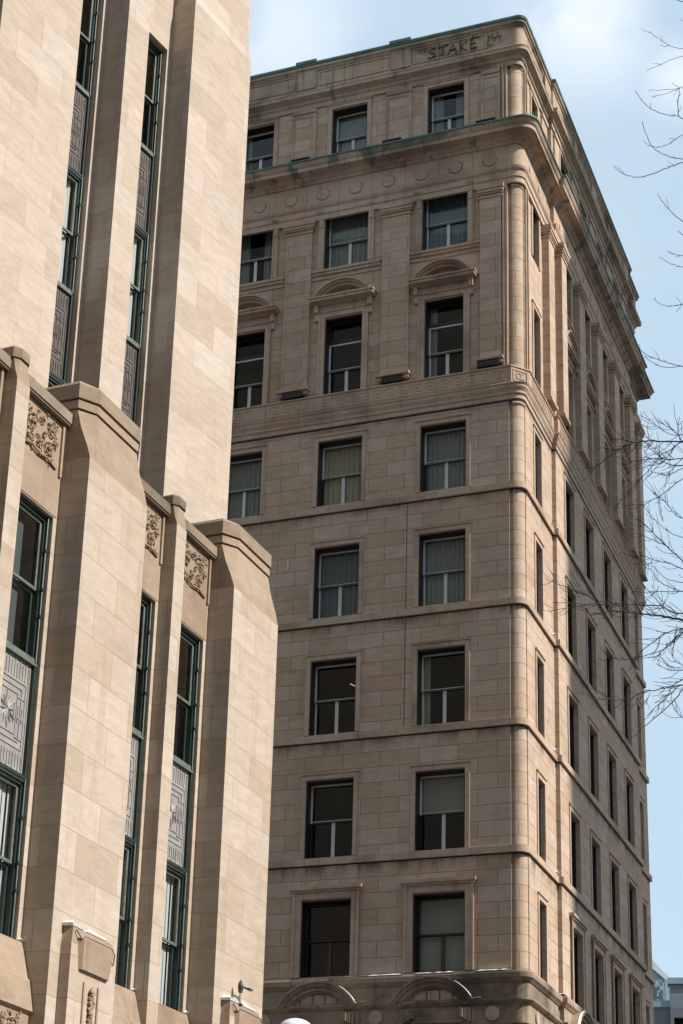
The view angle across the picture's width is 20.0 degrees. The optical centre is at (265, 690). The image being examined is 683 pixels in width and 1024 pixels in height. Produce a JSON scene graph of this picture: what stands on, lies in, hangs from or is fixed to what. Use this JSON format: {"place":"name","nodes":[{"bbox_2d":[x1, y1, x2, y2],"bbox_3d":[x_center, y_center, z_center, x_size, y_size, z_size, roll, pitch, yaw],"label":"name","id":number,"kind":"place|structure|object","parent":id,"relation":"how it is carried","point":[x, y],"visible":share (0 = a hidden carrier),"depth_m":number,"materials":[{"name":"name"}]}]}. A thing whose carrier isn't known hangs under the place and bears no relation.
{"place":"outdoors","nodes":[
{"label":"outdoors","id":0,"kind":"place"},
{"bbox_2d":[248,0,682,976],"label":"sky","id":1,"kind":"structure","parent":0,"point":[598,53],"materials":[{"name":"blue"}]},
{"bbox_2d":[652,960,682,1023],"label":"grey building","id":2,"kind":"structure","parent":0,"point":[668,998],"depth_m":113.59,"materials":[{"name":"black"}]},
{"label":"ground","id":3,"kind":"structure","parent":0,"visible":0},
{"bbox_2d":[0,0,277,1023],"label":"limestone building","id":4,"kind":"structure","parent":3,"relation":"on","point":[138,638],"depth_m":32.22,"materials":[{"name":"beige stone"}]},
{"bbox_2d":[0,766,26,938],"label":"window","id":5,"kind":"structure","parent":4,"relation":"in","point":[9,871],"depth_m":26.73,"materials":[{"name":"green paint"}]},
{"bbox_2d":[6,495,49,663],"bbox_3d":[-3.562,-1.657,27.699,0.240,2.320,1.210,-7,-23,23],"label":"window","id":6,"kind":"structure","parent":4,"relation":"in","point":[35,598],"depth_m":28.04,"materials":[{"name":"green paint"}]},
{"bbox_2d":[48,373,64,385],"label":"window","id":7,"kind":"structure","parent":4,"relation":"in","point":[53,381],"depth_m":34.54,"materials":[{"name":"green paint"}]},
{"bbox_2d":[57,166,83,294],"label":"window","id":8,"kind":"structure","parent":4,"relation":"in","point":[72,235],"depth_m":35.83,"materials":[{"name":"green paint"}]},
{"bbox_2d":[76,0,98,96],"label":"window","id":9,"kind":"structure","parent":4,"relation":"in","point":[90,43],"depth_m":37.32,"materials":[{"name":"green paint"}]},
{"bbox_2d":[115,838,135,988],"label":"window","id":10,"kind":"structure","parent":4,"relation":"in","point":[121,974],"depth_m":29.47,"materials":[{"name":"black glass"}]},
{"bbox_2d":[17,493,254,1013],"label":"snow","id":11,"kind":"structure","parent":4,"relation":"on","point":[70,923],"depth_m":27.05,"materials":[{"name":"white snow"}]},
{"bbox_2d":[126,225,148,347],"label":"window","id":12,"kind":"structure","parent":4,"relation":"in","point":[139,295],"depth_m":37.50,"materials":[{"name":"green paint"}]},
{"bbox_2d":[132,593,151,735],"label":"window","id":13,"kind":"structure","parent":4,"relation":"in","point":[142,668],"depth_m":30.90,"materials":[{"name":"black glass"}]},
{"bbox_2d":[141,40,162,155],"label":"window","id":14,"kind":"structure","parent":4,"relation":"in","point":[152,119],"depth_m":39.07,"materials":[{"name":"green paint"}]},
{"bbox_2d":[158,862,186,1010],"bbox_3d":[-1.644,3.847,30.524,0.225,2.320,1.210,-7,-23,23],"label":"window","id":15,"kind":"structure","parent":4,"relation":"in","point":[174,970],"depth_m":30.93,"materials":[{"name":"black glass"}]},
{"bbox_2d":[173,626,199,770],"bbox_3d":[-1.487,0.044,31.965,0.240,2.320,1.210,-7,-23,23],"label":"window","id":16,"kind":"structure","parent":4,"relation":"in","point":[189,722],"depth_m":32.36,"materials":[{"name":"green paint"}]},
{"bbox_2d":[238,980,252,1004],"bbox_3d":[-0.337,4.902,31.299,0.090,0.400,0.396,-9,-23,27],"label":"wall floodlight","id":17,"kind":"object","parent":4,"relation":"attached to","point":[240,987],"depth_m":31.18,"materials":[{"name":"grey metal"}]},
{"bbox_2d":[281,1018,309,1023],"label":"street lamp","id":18,"kind":"object","parent":3,"relation":"on","point":[294,1021],"visible":1,"depth_m":17.95,"materials":[{"name":"white glass"}]},
{"bbox_2d":[227,14,655,1023],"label":"corner building","id":19,"kind":"structure","parent":3,"relation":"on","point":[439,802],"depth_m":57.71,"materials":[{"name":"brown stone"}]},
{"bbox_2d":[227,452,261,518],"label":"window","id":20,"kind":"structure","parent":19,"relation":"in","point":[244,491],"depth_m":59.34,"materials":[{"name":"grey glass"}]},
{"bbox_2d":[233,331,264,408],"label":"window","id":21,"kind":"structure","parent":19,"relation":"in","point":[257,336],"depth_m":60.79,"materials":[{"name":"black paint"}]},
{"bbox_2d":[239,231,272,284],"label":"window","id":22,"kind":"structure","parent":19,"relation":"in","point":[245,262],"depth_m":62.23,"materials":[{"name":"grey glass"}]},
{"bbox_2d":[245,124,273,171],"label":"window","id":23,"kind":"structure","parent":19,"relation":"in","point":[265,130],"depth_m":63.67,"materials":[{"name":"black paint"}]},
{"bbox_2d":[281,391,303,400],"bbox_3d":[0.824,-8.991,59.177,0.660,0.200,0.202,-6,-22,21],"label":"floodlight","id":24,"kind":"object","parent":19,"relation":"on","point":[292,396],"visible":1,"depth_m":59.10,"materials":[{"name":"black metal"}]},
{"bbox_2d":[291,156,309,161],"bbox_3d":[1.119,-16.913,61.750,0.620,0.060,0.202,-6,-22,21],"label":"floodlight","id":25,"kind":"object","parent":19,"relation":"on","point":[303,158],"visible":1,"depth_m":61.67,"materials":[{"name":"black metal"}]},
{"bbox_2d":[299,899,350,977],"bbox_3d":[1.719,6.814,52.939,1.460,2.140,0.440,-6,-22,21],"label":"window","id":26,"kind":"structure","parent":19,"relation":"in","point":[306,905],"depth_m":53.11,"materials":[{"name":"black paint"}]},
{"bbox_2d":[304,778,353,858],"bbox_3d":[1.856,3.627,54.144,1.420,2.260,0.440,-6,-22,21],"label":"window","id":27,"kind":"structure","parent":19,"relation":"in","point":[309,823],"depth_m":54.32,"materials":[{"name":"black paint"}]},
{"bbox_2d":[309,657,356,735],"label":"window","id":28,"kind":"structure","parent":19,"relation":"in","point":[315,666],"depth_m":55.60,"materials":[{"name":"black paint"}]},
{"bbox_2d":[313,543,358,618],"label":"window","id":29,"kind":"structure","parent":19,"relation":"in","point":[336,577],"depth_m":56.91,"materials":[{"name":"grey glass"}]},
{"bbox_2d":[317,437,361,506],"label":"window","id":30,"kind":"structure","parent":19,"relation":"in","point":[339,470],"depth_m":58.17,"materials":[{"name":"black paint"}]},
{"bbox_2d":[323,314,361,394],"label":"window","id":31,"kind":"structure","parent":19,"relation":"in","point":[353,319],"depth_m":59.58,"materials":[{"name":"black paint"}]},
{"bbox_2d":[324,212,367,268],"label":"window","id":32,"kind":"structure","parent":19,"relation":"in","point":[346,238],"depth_m":61.08,"materials":[{"name":"grey glass"}]},
{"bbox_2d":[332,104,367,153],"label":"window","id":33,"kind":"structure","parent":19,"relation":"in","point":[350,133],"depth_m":62.52,"materials":[{"name":"grey glass"}]},
{"bbox_2d":[382,137,401,142],"bbox_3d":[3.963,-17.213,60.634,0.620,0.060,0.202,-6,-22,21],"label":"floodlight","id":34,"kind":"object","parent":19,"relation":"on","point":[392,139],"visible":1,"depth_m":60.57,"materials":[{"name":"black metal"}]},
{"bbox_2d":[381,374,403,384],"bbox_3d":[3.798,-9.304,58.010,0.660,0.200,0.202,-6,-22,21],"label":"floodlight","id":35,"kind":"object","parent":19,"relation":"on","point":[391,379],"visible":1,"depth_m":57.93,"materials":[{"name":"black metal"}]},
{"bbox_2d":[412,892,464,972],"bbox_3d":[4.697,6.500,51.770,1.460,2.140,0.440,-6,-22,21],"label":"window","id":36,"kind":"structure","parent":19,"relation":"in","point":[438,918],"depth_m":51.97,"materials":[{"name":"grey glass"}]},
{"bbox_2d":[415,768,464,850],"bbox_3d":[4.835,3.313,52.974,1.420,2.260,0.440,-6,-22,21],"label":"window","id":37,"kind":"structure","parent":19,"relation":"in","point":[440,792],"depth_m":53.29,"materials":[{"name":"grey glass"}]},
{"bbox_2d":[417,646,464,725],"bbox_3d":[4.981,-0.070,54.256,1.400,2.260,0.445,-6,-22,21],"label":"window","id":38,"kind":"structure","parent":19,"relation":"in","point":[424,691],"depth_m":54.48,"materials":[{"name":"black paint"}]},
{"bbox_2d":[418,529,465,606],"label":"window","id":39,"kind":"structure","parent":19,"relation":"in","point":[441,555],"depth_m":55.74,"materials":[{"name":"grey glass"}]},
{"bbox_2d":[420,421,465,491],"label":"window","id":40,"kind":"structure","parent":19,"relation":"in","point":[442,454],"depth_m":57.01,"materials":[{"name":"grey glass"}]},
{"bbox_2d":[424,296,462,377],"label":"window","id":41,"kind":"structure","parent":19,"relation":"in","point":[432,325],"depth_m":58.47,"materials":[{"name":"black paint"}]},
{"bbox_2d":[422,192,467,249],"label":"window","id":42,"kind":"structure","parent":19,"relation":"in","point":[445,221],"depth_m":59.92,"materials":[{"name":"grey glass"}]},
{"bbox_2d":[428,83,463,132],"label":"window","id":43,"kind":"structure","parent":19,"relation":"in","point":[436,119],"depth_m":61.34,"materials":[{"name":"grey glass"}]},
{"bbox_2d":[475,117,495,122],"bbox_3d":[6.770,-17.508,59.532,0.620,0.060,0.202,-6,-22,21],"label":"floodlight","id":44,"kind":"object","parent":19,"relation":"on","point":[487,119],"visible":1,"depth_m":59.46,"materials":[{"name":"black metal"}]},
{"bbox_2d":[477,358,499,368],"bbox_3d":[6.550,-9.594,56.930,0.660,0.200,0.202,-6,-22,21],"label":"floodlight","id":45,"kind":"object","parent":19,"relation":"on","point":[488,363],"visible":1,"depth_m":56.85,"materials":[{"name":"black metal"}]},
{"bbox_2d":[340,457,636,1023],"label":"snow","id":46,"kind":"structure","parent":19,"relation":"on","point":[557,872],"depth_m":51.71,"materials":[{"name":"white snow"}]},
{"bbox_2d":[532,210,534,260],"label":"window","id":47,"kind":"structure","parent":19,"relation":"in","point":[533,256],"depth_m":60.40,"materials":[{"name":"black glass"}]},
{"bbox_2d":[534,318,535,378],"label":"window","id":48,"kind":"structure","parent":19,"relation":"in","point":[534,318],"depth_m":59.05,"materials":[{"name":"black glass"}]},
{"bbox_2d":[535,442,536,498],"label":"window","id":49,"kind":"structure","parent":19,"relation":"in","point":[535,442],"depth_m":57.57,"materials":[{"name":"black glass"}]},
{"bbox_2d":[536,549,538,613],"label":"window","id":50,"kind":"structure","parent":19,"relation":"in","point":[536,549],"depth_m":56.32,"materials":[{"name":"black glass"}]},
{"bbox_2d":[537,663,539,731],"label":"window","id":51,"kind":"structure","parent":19,"relation":"in","point":[537,663],"depth_m":54.94,"materials":[{"name":"black glass"}]},
{"bbox_2d":[539,785,540,856],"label":"window","id":52,"kind":"structure","parent":19,"relation":"in","point":[539,785],"depth_m":53.66,"materials":[{"name":"black glass"}]},
{"bbox_2d":[540,906,541,977],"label":"window","id":53,"kind":"structure","parent":19,"relation":"in","point":[540,906],"depth_m":52.48,"materials":[{"name":"black glass"}]},
{"bbox_2d":[566,489,570,547],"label":"window","id":54,"kind":"structure","parent":19,"relation":"in","point":[568,533],"depth_m":60.58,"materials":[{"name":"black glass"}]},
{"bbox_2d":[567,591,572,657],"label":"window","id":55,"kind":"structure","parent":19,"relation":"in","point":[570,650],"depth_m":59.30,"materials":[{"name":"black glass"}]},
{"bbox_2d":[569,701,574,770],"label":"window","id":56,"kind":"structure","parent":19,"relation":"in","point":[571,711],"depth_m":58.06,"materials":[{"name":"black glass"}]},
{"bbox_2d":[571,817,576,889],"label":"window","id":57,"kind":"structure","parent":19,"relation":"in","point":[573,829],"depth_m":56.77,"materials":[{"name":"black glass"}]},
{"bbox_2d":[574,934,578,1004],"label":"window","id":58,"kind":"structure","parent":19,"relation":"in","point":[575,937],"depth_m":55.56,"materials":[{"name":"black glass"}]},
{"bbox_2d":[586,525,589,580],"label":"window","id":59,"kind":"structure","parent":19,"relation":"in","point":[587,529],"depth_m":62.89,"materials":[{"name":"black glass"}]},
{"bbox_2d":[588,625,592,687],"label":"window","id":60,"kind":"structure","parent":19,"relation":"in","point":[589,629],"depth_m":61.62,"materials":[{"name":"black glass"}]},
{"bbox_2d":[590,731,594,796],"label":"window","id":61,"kind":"structure","parent":19,"relation":"in","point":[591,735],"depth_m":60.34,"materials":[{"name":"black glass"}]},
{"bbox_2d":[592,843,596,911],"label":"window","id":62,"kind":"structure","parent":19,"relation":"in","point":[593,846],"depth_m":59.05,"materials":[{"name":"black glass"}]},
{"bbox_2d":[595,955,598,1022],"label":"window","id":63,"kind":"structure","parent":19,"relation":"in","point":[596,958],"depth_m":57.85,"materials":[{"name":"black glass"}]},
{"bbox_2d":[604,557,607,610],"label":"window","id":64,"kind":"structure","parent":19,"relation":"in","point":[605,562],"depth_m":65.18,"materials":[{"name":"black glass"}]},
{"bbox_2d":[606,654,610,714],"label":"window","id":65,"kind":"structure","parent":19,"relation":"in","point":[607,658],"depth_m":63.88,"materials":[{"name":"black glass"}]},
{"bbox_2d":[609,758,612,819],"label":"window","id":66,"kind":"structure","parent":19,"relation":"in","point":[610,762],"depth_m":62.61,"materials":[{"name":"black glass"}]},
{"bbox_2d":[611,865,615,931],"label":"window","id":67,"kind":"structure","parent":19,"relation":"in","point":[612,869],"depth_m":61.31,"materials":[{"name":"black glass"}]},
{"bbox_2d":[615,975,617,1023],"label":"window","id":68,"kind":"structure","parent":19,"relation":"in","point":[616,989],"depth_m":60.18,"materials":[{"name":"black glass"}]},
{"bbox_2d":[621,588,624,639],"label":"window","id":69,"kind":"structure","parent":19,"relation":"in","point":[622,592],"depth_m":67.37,"materials":[{"name":"black glass"}]},
{"bbox_2d":[624,683,627,739],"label":"window","id":70,"kind":"structure","parent":19,"relation":"in","point":[625,690],"depth_m":66.15,"materials":[{"name":"black glass"}]},
{"bbox_2d":[626,782,630,842],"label":"window","id":71,"kind":"structure","parent":19,"relation":"in","point":[627,786],"depth_m":64.87,"materials":[{"name":"black glass"}]},
{"bbox_2d":[629,887,633,950],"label":"window","id":72,"kind":"structure","parent":19,"relation":"in","point":[630,890],"depth_m":63.58,"materials":[{"name":"black glass"}]},
{"bbox_2d":[633,993,635,1023],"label":"window","id":73,"kind":"structure","parent":19,"relation":"in","point":[634,1019],"depth_m":62.50,"materials":[{"name":"black glass"}]},
{"bbox_2d":[537,0,682,736],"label":"bare tree","id":74,"kind":"object","parent":3,"relation":"on","point":[651,614],"visible":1,"depth_m":14.62,"materials":[{"name":"brown plant"}]}
]}

